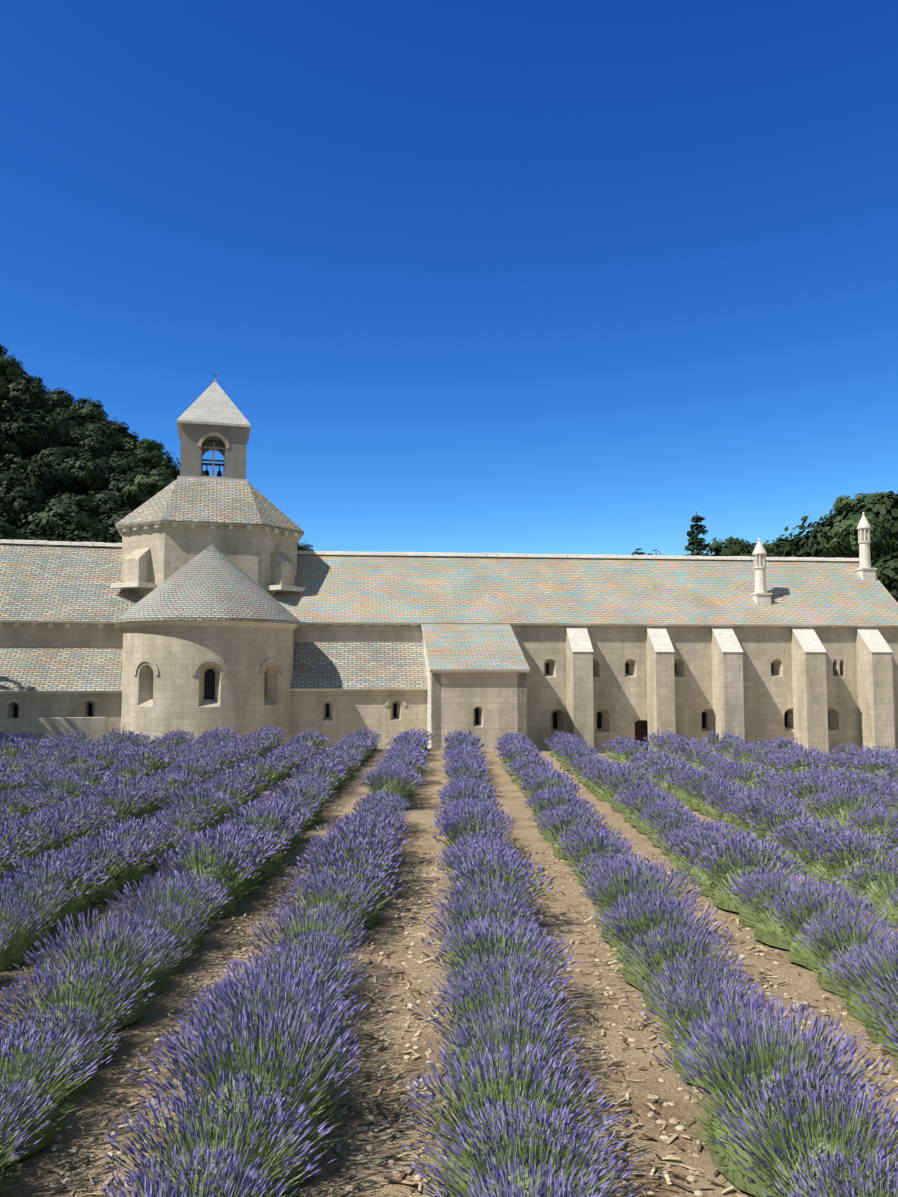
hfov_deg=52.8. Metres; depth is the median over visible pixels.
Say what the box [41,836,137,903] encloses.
lavender plant
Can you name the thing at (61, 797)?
lavender plant
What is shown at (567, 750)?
lavender plant
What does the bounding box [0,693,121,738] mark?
abbey chapel wall
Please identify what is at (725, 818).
lavender plant
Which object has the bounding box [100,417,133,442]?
oak tree
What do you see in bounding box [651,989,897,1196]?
lavender plant
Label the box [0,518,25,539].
oak tree
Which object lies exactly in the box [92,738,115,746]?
lavender plant
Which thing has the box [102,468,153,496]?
oak tree
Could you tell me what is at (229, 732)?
lavender plant
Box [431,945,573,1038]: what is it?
lavender plant
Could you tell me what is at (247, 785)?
lavender plant
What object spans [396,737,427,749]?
lavender plant
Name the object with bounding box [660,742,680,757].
lavender plant
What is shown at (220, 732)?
lavender plant
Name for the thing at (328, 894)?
lavender plant
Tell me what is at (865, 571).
abbey chimney
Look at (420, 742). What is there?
lavender plant
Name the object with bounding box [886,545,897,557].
oak tree
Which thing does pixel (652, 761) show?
lavender plant
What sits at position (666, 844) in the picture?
lavender plant
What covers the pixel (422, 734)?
lavender plant
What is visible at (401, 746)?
lavender plant
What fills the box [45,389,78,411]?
oak tree
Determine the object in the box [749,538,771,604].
abbey chimney
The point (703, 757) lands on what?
lavender plant
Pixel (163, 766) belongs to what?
lavender plant
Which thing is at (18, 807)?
lavender plant
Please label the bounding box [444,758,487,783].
lavender plant
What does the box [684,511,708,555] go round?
conifer tree
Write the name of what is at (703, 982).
lavender plant
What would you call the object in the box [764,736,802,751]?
lavender plant
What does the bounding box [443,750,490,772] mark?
lavender plant
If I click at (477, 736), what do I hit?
lavender plant
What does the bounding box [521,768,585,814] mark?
lavender plant
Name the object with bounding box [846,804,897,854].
lavender plant
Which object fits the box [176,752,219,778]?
lavender plant
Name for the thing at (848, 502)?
pine tree
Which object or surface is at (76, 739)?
lavender plant
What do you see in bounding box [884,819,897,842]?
lavender plant
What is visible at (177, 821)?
lavender plant
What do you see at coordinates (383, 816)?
lavender plant
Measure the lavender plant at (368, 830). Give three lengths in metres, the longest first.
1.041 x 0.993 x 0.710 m
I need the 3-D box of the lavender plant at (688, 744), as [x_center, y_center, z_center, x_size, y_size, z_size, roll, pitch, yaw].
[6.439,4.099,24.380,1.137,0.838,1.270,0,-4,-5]
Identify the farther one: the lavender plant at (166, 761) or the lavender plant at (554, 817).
the lavender plant at (166, 761)
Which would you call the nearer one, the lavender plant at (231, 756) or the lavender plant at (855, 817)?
the lavender plant at (855, 817)
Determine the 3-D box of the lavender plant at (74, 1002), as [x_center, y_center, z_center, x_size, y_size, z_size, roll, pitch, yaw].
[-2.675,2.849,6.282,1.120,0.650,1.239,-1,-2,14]
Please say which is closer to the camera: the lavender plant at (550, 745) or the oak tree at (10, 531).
the lavender plant at (550, 745)
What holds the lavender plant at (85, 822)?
on the terrain
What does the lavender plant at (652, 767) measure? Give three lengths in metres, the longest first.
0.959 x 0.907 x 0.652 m
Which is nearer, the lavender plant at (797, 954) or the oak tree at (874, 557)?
the lavender plant at (797, 954)
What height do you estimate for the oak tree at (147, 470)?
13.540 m
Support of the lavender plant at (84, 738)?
on the terrain
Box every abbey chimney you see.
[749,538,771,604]
[854,512,876,580]
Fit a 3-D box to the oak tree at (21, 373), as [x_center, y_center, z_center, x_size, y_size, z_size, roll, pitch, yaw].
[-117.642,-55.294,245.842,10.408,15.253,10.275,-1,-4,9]
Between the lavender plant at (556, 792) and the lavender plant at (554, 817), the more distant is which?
the lavender plant at (556, 792)
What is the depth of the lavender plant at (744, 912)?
9.51 m
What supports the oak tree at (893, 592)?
on the terrain
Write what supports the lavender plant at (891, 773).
on the terrain
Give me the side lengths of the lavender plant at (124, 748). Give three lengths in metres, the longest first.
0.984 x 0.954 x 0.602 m
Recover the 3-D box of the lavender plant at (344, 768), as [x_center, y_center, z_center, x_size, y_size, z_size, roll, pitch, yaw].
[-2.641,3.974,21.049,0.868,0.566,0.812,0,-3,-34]
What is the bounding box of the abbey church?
[0,375,305,742]
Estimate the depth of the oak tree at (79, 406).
266.71 m
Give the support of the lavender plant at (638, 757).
on the terrain
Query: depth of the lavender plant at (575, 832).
12.30 m
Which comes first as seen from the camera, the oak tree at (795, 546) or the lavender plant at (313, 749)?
the lavender plant at (313, 749)
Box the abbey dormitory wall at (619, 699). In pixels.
[511,625,897,755]
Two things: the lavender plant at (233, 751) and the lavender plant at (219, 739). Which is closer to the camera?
the lavender plant at (233, 751)
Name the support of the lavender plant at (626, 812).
on the terrain
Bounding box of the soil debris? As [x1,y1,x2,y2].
[0,848,897,1196]
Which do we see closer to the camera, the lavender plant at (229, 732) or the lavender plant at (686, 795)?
the lavender plant at (686, 795)
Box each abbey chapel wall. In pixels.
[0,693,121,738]
[290,691,426,747]
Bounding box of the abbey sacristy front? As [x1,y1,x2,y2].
[431,672,526,748]
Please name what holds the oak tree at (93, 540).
on the terrain
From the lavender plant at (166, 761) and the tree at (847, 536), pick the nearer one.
the lavender plant at (166, 761)
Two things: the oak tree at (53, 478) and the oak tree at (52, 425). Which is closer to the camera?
the oak tree at (53, 478)
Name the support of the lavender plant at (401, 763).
on the terrain
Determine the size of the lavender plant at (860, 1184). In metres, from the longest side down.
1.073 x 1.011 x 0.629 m
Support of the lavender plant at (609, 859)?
on the terrain
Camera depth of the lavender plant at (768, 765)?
21.42 m
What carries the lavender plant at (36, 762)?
on the terrain
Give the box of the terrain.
[0,453,897,1196]
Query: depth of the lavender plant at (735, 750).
24.28 m
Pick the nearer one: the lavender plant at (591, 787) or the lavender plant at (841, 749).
the lavender plant at (591, 787)
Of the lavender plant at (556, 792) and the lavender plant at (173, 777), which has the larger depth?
the lavender plant at (173, 777)
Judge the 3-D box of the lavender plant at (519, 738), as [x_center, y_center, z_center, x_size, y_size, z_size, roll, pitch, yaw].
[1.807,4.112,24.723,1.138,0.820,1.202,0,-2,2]
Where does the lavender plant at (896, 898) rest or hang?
on the terrain
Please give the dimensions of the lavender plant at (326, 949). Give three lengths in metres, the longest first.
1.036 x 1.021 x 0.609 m
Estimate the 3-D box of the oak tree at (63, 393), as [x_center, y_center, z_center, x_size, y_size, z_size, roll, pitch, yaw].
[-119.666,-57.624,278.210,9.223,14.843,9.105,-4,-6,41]
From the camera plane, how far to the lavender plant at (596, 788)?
18.82 m
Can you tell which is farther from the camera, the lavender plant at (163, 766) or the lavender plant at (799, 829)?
the lavender plant at (163, 766)
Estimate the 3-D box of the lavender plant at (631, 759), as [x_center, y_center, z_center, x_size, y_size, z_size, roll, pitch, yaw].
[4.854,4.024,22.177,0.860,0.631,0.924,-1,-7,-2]
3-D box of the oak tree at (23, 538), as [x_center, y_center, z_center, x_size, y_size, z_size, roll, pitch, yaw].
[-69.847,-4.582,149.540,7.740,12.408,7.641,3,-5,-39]
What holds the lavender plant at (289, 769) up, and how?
on the terrain
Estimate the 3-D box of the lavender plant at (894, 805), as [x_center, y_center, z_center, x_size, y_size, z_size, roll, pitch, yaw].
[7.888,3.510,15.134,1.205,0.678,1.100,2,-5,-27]
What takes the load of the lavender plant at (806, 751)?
on the terrain
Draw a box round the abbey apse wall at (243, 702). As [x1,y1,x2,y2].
[121,626,293,746]
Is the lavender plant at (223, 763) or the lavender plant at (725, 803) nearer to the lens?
the lavender plant at (725, 803)
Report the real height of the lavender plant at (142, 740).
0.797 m
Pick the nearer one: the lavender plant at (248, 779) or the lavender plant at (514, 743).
the lavender plant at (248, 779)
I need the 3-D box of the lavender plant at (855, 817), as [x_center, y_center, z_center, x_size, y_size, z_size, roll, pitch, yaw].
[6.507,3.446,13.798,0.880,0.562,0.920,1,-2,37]
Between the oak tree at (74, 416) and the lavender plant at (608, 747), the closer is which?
the lavender plant at (608, 747)
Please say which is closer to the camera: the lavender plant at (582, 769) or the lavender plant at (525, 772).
the lavender plant at (525, 772)
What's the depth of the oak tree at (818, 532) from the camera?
139.02 m
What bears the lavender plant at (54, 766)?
on the terrain
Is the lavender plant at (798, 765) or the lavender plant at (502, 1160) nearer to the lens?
the lavender plant at (502, 1160)
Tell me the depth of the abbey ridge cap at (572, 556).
54.55 m
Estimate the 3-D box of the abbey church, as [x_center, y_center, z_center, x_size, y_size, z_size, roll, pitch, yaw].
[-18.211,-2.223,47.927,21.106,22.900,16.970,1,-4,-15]
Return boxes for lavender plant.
[0,736,31,767]
[0,750,6,759]
[0,761,10,772]
[0,765,39,798]
[0,768,26,803]
[0,788,46,832]
[0,801,16,828]
[0,811,73,873]
[0,820,47,884]
[0,836,22,890]
[0,875,77,949]
[0,895,53,970]
[0,920,15,980]
[0,953,155,1068]
[0,1003,126,1106]
[0,1018,112,1166]
[0,1075,57,1196]
[1,733,21,745]
[1,756,34,778]
[1,853,110,933]
[2,791,57,817]
[3,843,109,914]
[4,807,86,857]
[8,754,50,774]
[9,732,37,742]
[9,772,37,797]
[10,739,45,758]
[10,786,78,813]
[12,905,174,1027]
[15,745,54,769]
[16,763,60,797]
[17,731,42,740]
[19,735,54,750]
[21,763,66,787]
[27,770,97,808]
[27,803,108,848]
[36,738,83,762]
[38,735,68,747]
[38,748,73,768]
[40,761,75,786]
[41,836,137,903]
[49,793,120,844]
[50,748,98,777]
[51,740,86,761]
[52,780,91,801]
[56,734,83,745]
[57,729,90,744]
[60,762,117,805]
[70,802,121,835]
[71,828,166,893]
[72,784,151,831]
[74,742,95,759]
[75,747,117,774]
[79,740,126,771]
[79,816,166,875]
[81,739,112,752]
[81,757,109,773]
[84,920,190,998]
[86,768,124,793]
[87,782,162,823]
[91,772,166,817]
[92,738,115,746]
[92,1064,335,1196]
[94,813,179,868]
[101,1135,310,1196]
[102,726,135,745]
[102,742,141,764]
[103,866,228,952]
[105,737,127,749]
[105,759,149,786]
[108,895,210,975]
[109,743,145,755]
[109,756,152,781]
[111,1178,231,1196]
[116,730,139,745]
[116,743,168,777]
[120,733,158,752]
[125,997,361,1185]
[126,748,170,774]
[132,819,190,859]
[138,769,188,805]
[139,787,169,815]
[142,778,176,810]
[143,738,173,751]
[147,749,175,772]
[149,735,175,749]
[149,805,205,848]
[149,829,260,919]
[149,874,233,932]
[151,769,199,800]
[152,800,217,836]
[154,749,185,772]
[156,957,369,1121]
[158,745,193,766]
[159,783,232,835]
[160,732,184,748]
[160,768,201,791]
[162,730,192,749]
[164,756,214,787]
[164,824,276,902]
[166,729,195,744]
[173,745,200,755]
[174,753,221,787]
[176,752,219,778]
[177,819,280,886]
[180,791,245,825]
[180,960,360,1067]
[182,738,217,750]
[183,742,206,751]
[183,748,225,781]
[191,734,220,748]
[192,777,255,817]
[197,731,227,745]
[199,742,243,772]
[201,727,237,739]
[201,773,258,809]
[202,728,235,744]
[202,748,234,777]
[203,943,363,1041]
[209,761,268,804]
[212,742,247,771]
[212,798,303,867]
[217,727,239,736]
[221,737,256,763]
[225,769,264,797]
[226,821,290,879]
[227,741,254,766]
[229,794,313,850]
[234,753,287,785]
[235,740,265,760]
[235,804,304,855]
[236,734,266,758]
[239,754,282,790]
[240,729,275,756]
[242,773,268,797]
[247,898,367,977]
[247,929,372,1013]
[249,742,272,759]
[252,724,287,745]
[254,790,327,829]
[254,794,312,842]
[260,727,285,748]
[260,735,281,752]
[261,753,293,780]
[261,776,336,823]
[268,744,307,770]
[268,751,304,776]
[268,762,283,781]
[271,745,312,769]
[271,869,377,947]
[281,738,313,764]
[283,839,398,907]
[284,746,312,764]
[285,779,327,807]
[285,788,327,800]
[288,753,344,797]
[289,729,331,755]
[291,771,331,805]
[291,860,401,930]
[293,768,337,802]
[296,741,319,756]
[297,744,318,758]
[299,732,330,748]
[299,759,345,793]
[301,828,406,894]
[308,750,354,783]
[309,811,409,880]
[311,744,361,778]
[322,758,351,781]
[323,817,396,865]
[327,760,350,790]
[328,804,410,865]
[331,738,370,765]
[334,748,366,771]
[340,731,378,756]
[340,736,371,760]
[346,799,410,826]
[347,760,362,776]
[348,811,405,836]
[349,726,381,751]
[350,739,374,757]
[351,791,412,830]
[360,764,417,795]
[360,764,426,809]
[362,789,410,814]
[372,764,422,798]
[373,750,429,782]
[373,762,415,788]
[380,753,428,775]
[381,743,430,769]
[382,742,424,767]
[384,758,418,772]
[385,732,429,755]
[386,742,424,751]
[388,745,427,772]
[392,731,430,748]
[393,731,428,746]
[394,731,428,748]
[395,740,420,748]
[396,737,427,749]
[399,727,435,749]
[401,1091,645,1196]
[402,1038,631,1196]
[413,960,591,1084]
[422,908,587,1015]
[423,890,543,969]
[429,997,587,1121]
[430,798,513,850]
[430,837,531,898]
[430,872,543,938]
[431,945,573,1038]
[432,806,513,867]
[433,798,505,837]
[435,1156,605,1196]
[436,782,492,807]
[436,785,504,814]
[436,800,514,845]
[439,777,488,792]
[439,836,518,880]
[440,778,502,802]
[441,798,503,814]
[441,843,554,929]
[442,743,484,765]
[442,747,483,765]
[442,755,492,780]
[443,739,480,751]
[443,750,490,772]
[443,760,484,779]
[444,728,480,740]
[444,730,483,748]
[444,745,480,768]
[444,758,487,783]
[444,918,538,962]
[446,776,481,786]
[447,825,514,854]
[451,767,492,784]
[451,776,485,787]
[456,755,486,764]
[458,853,528,891]
[494,733,532,764]
[494,734,529,748]
[495,739,541,772]
[497,732,532,742]
[499,740,534,760]
[499,742,537,759]
[499,743,537,774]
[505,752,552,781]
[506,756,552,789]
[510,764,568,797]
[517,763,557,784]
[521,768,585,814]
[521,775,577,792]
[522,766,571,792]
[523,786,586,826]
[526,787,594,833]
[527,784,582,802]
[528,803,590,841]
[537,802,610,858]
[540,809,591,848]
[543,731,582,756]
[547,732,583,755]
[551,734,585,759]
[551,737,587,762]
[552,824,637,877]
[553,739,598,769]
[554,742,589,765]
[554,818,618,865]
[558,745,600,774]
[563,828,639,885]
[569,752,598,774]
[571,753,601,781]
[572,756,616,784]
[572,851,635,899]
[577,756,628,792]
[580,762,634,794]
[580,767,593,788]
[580,852,702,947]
[581,863,668,923]
[584,849,667,899]
[586,761,637,802]
[593,762,664,812]
[594,884,733,989]
[596,889,701,961]
[600,740,612,755]
[603,741,615,757]
[603,781,646,799]
[604,737,631,757]
[609,736,643,760]
[609,790,669,821]
[610,742,641,764]
[613,780,667,812]
[615,784,670,825]
[616,741,659,770]
[616,920,749,1017]
[626,753,648,773]
[627,787,689,833]
[628,750,657,775]
[631,973,796,1089]
[633,751,684,785]
[634,749,671,776]
[635,799,698,846]
[636,800,693,837]
[638,953,762,1040]
[643,729,675,752]
[647,755,701,793]
[648,812,714,854]
[651,759,688,788]
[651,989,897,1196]
[652,736,676,755]
[653,734,693,759]
[653,824,709,864]
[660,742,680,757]
[660,764,706,797]
[663,825,721,875]
[665,769,709,802]
[666,735,708,758]
[668,818,755,886]
[673,741,710,767]
[673,770,718,805]
[674,821,781,897]
[676,767,735,809]
[676,1014,853,1108]
[679,743,724,767]
[686,777,740,816]
[686,829,806,911]
[690,752,727,773]
[700,754,734,770]
[701,779,762,820]
[702,730,742,753]
[703,760,728,775]
[703,784,770,827]
[709,740,734,759]
[709,1052,897,1196]
[713,734,751,762]
[713,758,754,779]
[714,760,744,780]
[716,790,779,831]
[720,866,801,926]
[721,762,773,787]
[723,786,806,845]
[723,802,783,834]
[726,745,746,764]
[729,747,752,765]
[729,868,857,949]
[732,764,783,791]
[737,740,783,766]
[742,798,824,857]
[746,747,780,772]
[751,772,799,801]
[752,754,774,776]
[758,753,787,778]
[761,781,790,803]
[761,814,871,875]
[761,878,893,967]
[762,1142,897,1196]
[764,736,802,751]
[764,768,834,815]
[766,818,828,861]
[767,736,803,753]
[768,749,816,779]
[774,749,834,780]
[774,753,829,773]
[777,772,850,821]
[782,746,811,754]
[784,746,826,758]
[784,828,881,887]
[792,908,897,995]
[797,792,857,826]
[798,765,835,780]
[809,766,848,782]
[810,826,897,897]
[812,751,840,773]
[813,780,888,833]
[814,945,897,1019]
[817,754,851,773]
[819,768,880,802]
[822,771,854,790]
[828,743,862,756]
[829,752,860,774]
[832,857,897,911]
[832,928,897,1052]
[835,770,897,802]
[836,750,882,773]
[843,752,894,776]
[844,745,870,760]
[844,806,897,841]
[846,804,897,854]
[851,970,897,1070]
[854,753,897,785]
[854,778,897,811]
[856,745,897,758]
[869,871,897,925]
[870,785,897,818]
[874,1007,897,1054]
[876,750,897,768]
[881,764,897,793]
[882,795,897,815]
[882,887,897,927]
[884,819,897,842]
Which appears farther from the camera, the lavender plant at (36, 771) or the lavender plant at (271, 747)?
the lavender plant at (271, 747)
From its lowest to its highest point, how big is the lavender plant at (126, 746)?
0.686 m
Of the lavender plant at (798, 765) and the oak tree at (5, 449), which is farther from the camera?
the oak tree at (5, 449)
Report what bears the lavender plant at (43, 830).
on the terrain
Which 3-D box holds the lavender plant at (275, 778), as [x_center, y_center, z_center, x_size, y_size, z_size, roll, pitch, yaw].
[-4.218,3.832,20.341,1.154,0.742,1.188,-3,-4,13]
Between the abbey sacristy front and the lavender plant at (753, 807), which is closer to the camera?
the lavender plant at (753, 807)
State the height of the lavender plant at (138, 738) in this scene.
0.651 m
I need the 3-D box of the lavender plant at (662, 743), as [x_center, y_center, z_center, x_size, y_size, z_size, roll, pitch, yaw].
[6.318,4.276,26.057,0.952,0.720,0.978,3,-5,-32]
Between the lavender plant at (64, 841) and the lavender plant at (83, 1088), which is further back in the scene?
the lavender plant at (64, 841)
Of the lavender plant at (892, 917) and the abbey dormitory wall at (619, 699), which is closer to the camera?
the lavender plant at (892, 917)
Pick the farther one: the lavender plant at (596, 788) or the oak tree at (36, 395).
the oak tree at (36, 395)
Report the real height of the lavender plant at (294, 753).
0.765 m
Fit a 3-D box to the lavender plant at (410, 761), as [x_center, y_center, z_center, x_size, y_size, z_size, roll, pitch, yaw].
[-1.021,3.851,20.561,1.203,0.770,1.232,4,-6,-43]
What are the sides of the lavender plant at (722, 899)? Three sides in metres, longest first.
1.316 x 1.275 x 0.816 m
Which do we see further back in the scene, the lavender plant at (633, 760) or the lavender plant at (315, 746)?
the lavender plant at (315, 746)
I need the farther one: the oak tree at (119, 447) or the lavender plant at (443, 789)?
the oak tree at (119, 447)
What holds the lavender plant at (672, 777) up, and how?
on the terrain
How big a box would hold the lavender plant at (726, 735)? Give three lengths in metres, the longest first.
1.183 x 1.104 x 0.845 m
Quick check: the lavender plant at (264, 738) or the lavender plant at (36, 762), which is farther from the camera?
the lavender plant at (264, 738)
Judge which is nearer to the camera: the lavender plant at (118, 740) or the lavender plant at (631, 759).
the lavender plant at (631, 759)
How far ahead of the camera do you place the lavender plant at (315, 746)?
26.24 m
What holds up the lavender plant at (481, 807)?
on the terrain
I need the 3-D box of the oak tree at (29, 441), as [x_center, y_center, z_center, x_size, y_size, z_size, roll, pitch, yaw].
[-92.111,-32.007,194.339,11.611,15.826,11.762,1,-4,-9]
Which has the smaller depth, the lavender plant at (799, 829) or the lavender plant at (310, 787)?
the lavender plant at (799, 829)
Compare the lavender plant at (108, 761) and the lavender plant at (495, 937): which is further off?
the lavender plant at (108, 761)
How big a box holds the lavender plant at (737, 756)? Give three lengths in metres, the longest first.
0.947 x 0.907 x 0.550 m
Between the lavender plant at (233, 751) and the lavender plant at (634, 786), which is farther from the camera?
the lavender plant at (233, 751)
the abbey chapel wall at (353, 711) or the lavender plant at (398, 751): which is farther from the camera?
the abbey chapel wall at (353, 711)
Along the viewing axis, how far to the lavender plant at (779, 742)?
24.80 m
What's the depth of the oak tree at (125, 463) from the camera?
216.90 m
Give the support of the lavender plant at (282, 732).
on the terrain
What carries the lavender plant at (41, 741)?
on the terrain
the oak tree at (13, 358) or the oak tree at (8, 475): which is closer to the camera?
the oak tree at (8, 475)
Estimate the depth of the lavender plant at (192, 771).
19.32 m
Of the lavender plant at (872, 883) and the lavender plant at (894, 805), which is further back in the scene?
the lavender plant at (894, 805)
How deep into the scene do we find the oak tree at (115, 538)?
164.57 m
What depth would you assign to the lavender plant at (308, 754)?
23.89 m
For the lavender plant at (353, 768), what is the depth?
22.09 m
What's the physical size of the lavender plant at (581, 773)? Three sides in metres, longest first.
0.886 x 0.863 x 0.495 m
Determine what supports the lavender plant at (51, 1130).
on the terrain
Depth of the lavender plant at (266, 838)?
11.13 m
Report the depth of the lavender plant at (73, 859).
9.92 m
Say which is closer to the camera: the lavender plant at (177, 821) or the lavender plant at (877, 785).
the lavender plant at (177, 821)
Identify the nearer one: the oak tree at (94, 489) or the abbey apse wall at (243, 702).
the abbey apse wall at (243, 702)
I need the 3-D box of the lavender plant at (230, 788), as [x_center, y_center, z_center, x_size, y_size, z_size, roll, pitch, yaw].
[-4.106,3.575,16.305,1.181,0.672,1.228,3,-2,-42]
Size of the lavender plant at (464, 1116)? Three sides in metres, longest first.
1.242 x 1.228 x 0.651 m
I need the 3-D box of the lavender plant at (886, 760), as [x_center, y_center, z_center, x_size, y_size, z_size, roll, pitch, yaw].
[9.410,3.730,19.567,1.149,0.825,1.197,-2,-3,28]
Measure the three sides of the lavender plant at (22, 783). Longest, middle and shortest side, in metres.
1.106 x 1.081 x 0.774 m
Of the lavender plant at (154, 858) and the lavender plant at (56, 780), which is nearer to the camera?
the lavender plant at (154, 858)
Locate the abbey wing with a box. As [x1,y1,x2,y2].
[272,554,897,760]
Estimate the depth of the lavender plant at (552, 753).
26.86 m
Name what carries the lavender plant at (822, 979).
on the terrain
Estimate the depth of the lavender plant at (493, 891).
8.77 m
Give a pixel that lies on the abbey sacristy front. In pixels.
(492, 697)
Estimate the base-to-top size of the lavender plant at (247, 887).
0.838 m
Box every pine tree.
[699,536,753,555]
[715,543,769,556]
[718,543,780,556]
[822,493,874,521]
[852,491,897,516]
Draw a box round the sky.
[0,0,897,555]
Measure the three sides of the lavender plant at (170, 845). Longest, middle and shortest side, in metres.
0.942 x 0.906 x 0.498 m
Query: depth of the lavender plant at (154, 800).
16.49 m
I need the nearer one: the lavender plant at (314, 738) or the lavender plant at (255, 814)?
the lavender plant at (255, 814)
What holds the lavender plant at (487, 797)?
on the terrain
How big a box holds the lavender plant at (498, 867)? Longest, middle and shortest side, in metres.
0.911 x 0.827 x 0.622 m
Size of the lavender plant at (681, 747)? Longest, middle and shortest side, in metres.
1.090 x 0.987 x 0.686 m
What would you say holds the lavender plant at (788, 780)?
on the terrain
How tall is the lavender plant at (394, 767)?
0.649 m
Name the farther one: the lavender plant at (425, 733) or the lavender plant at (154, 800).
the lavender plant at (425, 733)
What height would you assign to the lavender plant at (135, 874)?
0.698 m
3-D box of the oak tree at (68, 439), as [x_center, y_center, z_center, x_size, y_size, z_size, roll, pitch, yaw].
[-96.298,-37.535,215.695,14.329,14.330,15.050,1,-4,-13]
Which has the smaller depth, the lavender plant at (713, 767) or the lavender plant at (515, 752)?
the lavender plant at (713, 767)
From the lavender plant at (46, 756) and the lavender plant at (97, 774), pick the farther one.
the lavender plant at (46, 756)
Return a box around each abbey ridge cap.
[0,539,121,546]
[297,551,858,561]
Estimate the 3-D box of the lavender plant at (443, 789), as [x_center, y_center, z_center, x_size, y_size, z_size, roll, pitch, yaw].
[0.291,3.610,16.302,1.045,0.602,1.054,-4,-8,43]
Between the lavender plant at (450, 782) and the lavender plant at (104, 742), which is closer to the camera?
the lavender plant at (450, 782)
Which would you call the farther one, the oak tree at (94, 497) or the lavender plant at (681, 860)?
the oak tree at (94, 497)
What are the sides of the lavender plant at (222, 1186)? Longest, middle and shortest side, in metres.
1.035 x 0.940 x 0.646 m
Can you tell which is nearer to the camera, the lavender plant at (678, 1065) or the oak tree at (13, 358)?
the lavender plant at (678, 1065)
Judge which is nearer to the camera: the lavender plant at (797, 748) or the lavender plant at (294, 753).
the lavender plant at (294, 753)
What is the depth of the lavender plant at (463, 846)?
11.21 m
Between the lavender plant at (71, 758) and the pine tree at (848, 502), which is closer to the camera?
the lavender plant at (71, 758)
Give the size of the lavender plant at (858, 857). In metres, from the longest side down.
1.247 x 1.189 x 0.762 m
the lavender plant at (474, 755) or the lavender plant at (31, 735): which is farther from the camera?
the lavender plant at (31, 735)
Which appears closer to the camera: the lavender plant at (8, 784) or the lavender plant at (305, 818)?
the lavender plant at (305, 818)
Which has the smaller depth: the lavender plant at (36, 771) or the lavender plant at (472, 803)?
the lavender plant at (472, 803)
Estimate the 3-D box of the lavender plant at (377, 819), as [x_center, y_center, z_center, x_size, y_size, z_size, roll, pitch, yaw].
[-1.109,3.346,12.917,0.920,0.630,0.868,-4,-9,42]
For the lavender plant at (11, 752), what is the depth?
23.73 m
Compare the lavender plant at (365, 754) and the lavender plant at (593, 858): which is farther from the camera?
the lavender plant at (365, 754)
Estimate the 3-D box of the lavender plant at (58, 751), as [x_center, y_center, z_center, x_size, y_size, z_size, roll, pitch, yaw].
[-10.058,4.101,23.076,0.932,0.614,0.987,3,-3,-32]
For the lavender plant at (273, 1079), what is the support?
on the terrain
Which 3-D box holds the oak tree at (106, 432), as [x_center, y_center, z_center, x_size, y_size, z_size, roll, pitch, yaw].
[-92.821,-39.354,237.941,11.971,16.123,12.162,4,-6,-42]
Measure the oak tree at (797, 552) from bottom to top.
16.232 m
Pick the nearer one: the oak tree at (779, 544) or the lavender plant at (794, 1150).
the lavender plant at (794, 1150)
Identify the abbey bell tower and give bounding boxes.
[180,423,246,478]
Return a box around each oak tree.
[0,344,8,356]
[0,386,9,401]
[0,395,35,419]
[0,408,64,458]
[0,409,32,420]
[0,413,48,458]
[0,434,21,469]
[0,463,39,497]
[0,480,50,528]
[0,506,25,537]
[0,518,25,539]
[0,531,15,539]
[1,374,50,416]
[1,376,25,391]
[2,354,23,370]
[5,368,35,385]
[15,458,70,499]
[17,501,107,540]
[17,527,62,540]
[17,534,43,539]
[29,373,46,389]
[30,447,89,492]
[35,420,65,455]
[36,409,78,447]
[39,444,78,458]
[40,461,82,496]
[40,497,84,521]
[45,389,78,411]
[45,409,70,422]
[47,492,85,519]
[48,388,78,403]
[48,405,69,412]
[50,407,88,427]
[53,527,111,542]
[56,490,77,498]
[59,444,102,461]
[60,452,110,495]
[60,521,121,542]
[67,426,99,447]
[73,402,98,421]
[74,429,114,461]
[77,396,107,421]
[78,475,110,494]
[79,420,120,452]
[80,490,99,501]
[85,490,140,517]
[90,537,121,543]
[92,457,123,481]
[94,508,134,536]
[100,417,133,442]
[101,474,153,508]
[102,454,148,477]
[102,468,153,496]
[107,534,121,542]
[110,438,132,455]
[110,451,151,475]
[125,463,152,477]
[129,432,140,442]
[144,447,179,475]
[148,467,178,479]
[297,541,315,550]
[297,545,313,550]
[631,548,662,554]
[762,538,789,553]
[774,531,822,556]
[777,527,819,556]
[781,506,891,557]
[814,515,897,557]
[819,490,897,560]
[841,552,886,563]
[871,541,897,590]
[871,552,897,601]
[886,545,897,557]
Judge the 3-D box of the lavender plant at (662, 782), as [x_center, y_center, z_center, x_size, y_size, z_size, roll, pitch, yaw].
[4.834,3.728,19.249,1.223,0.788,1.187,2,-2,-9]
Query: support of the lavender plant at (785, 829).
on the terrain

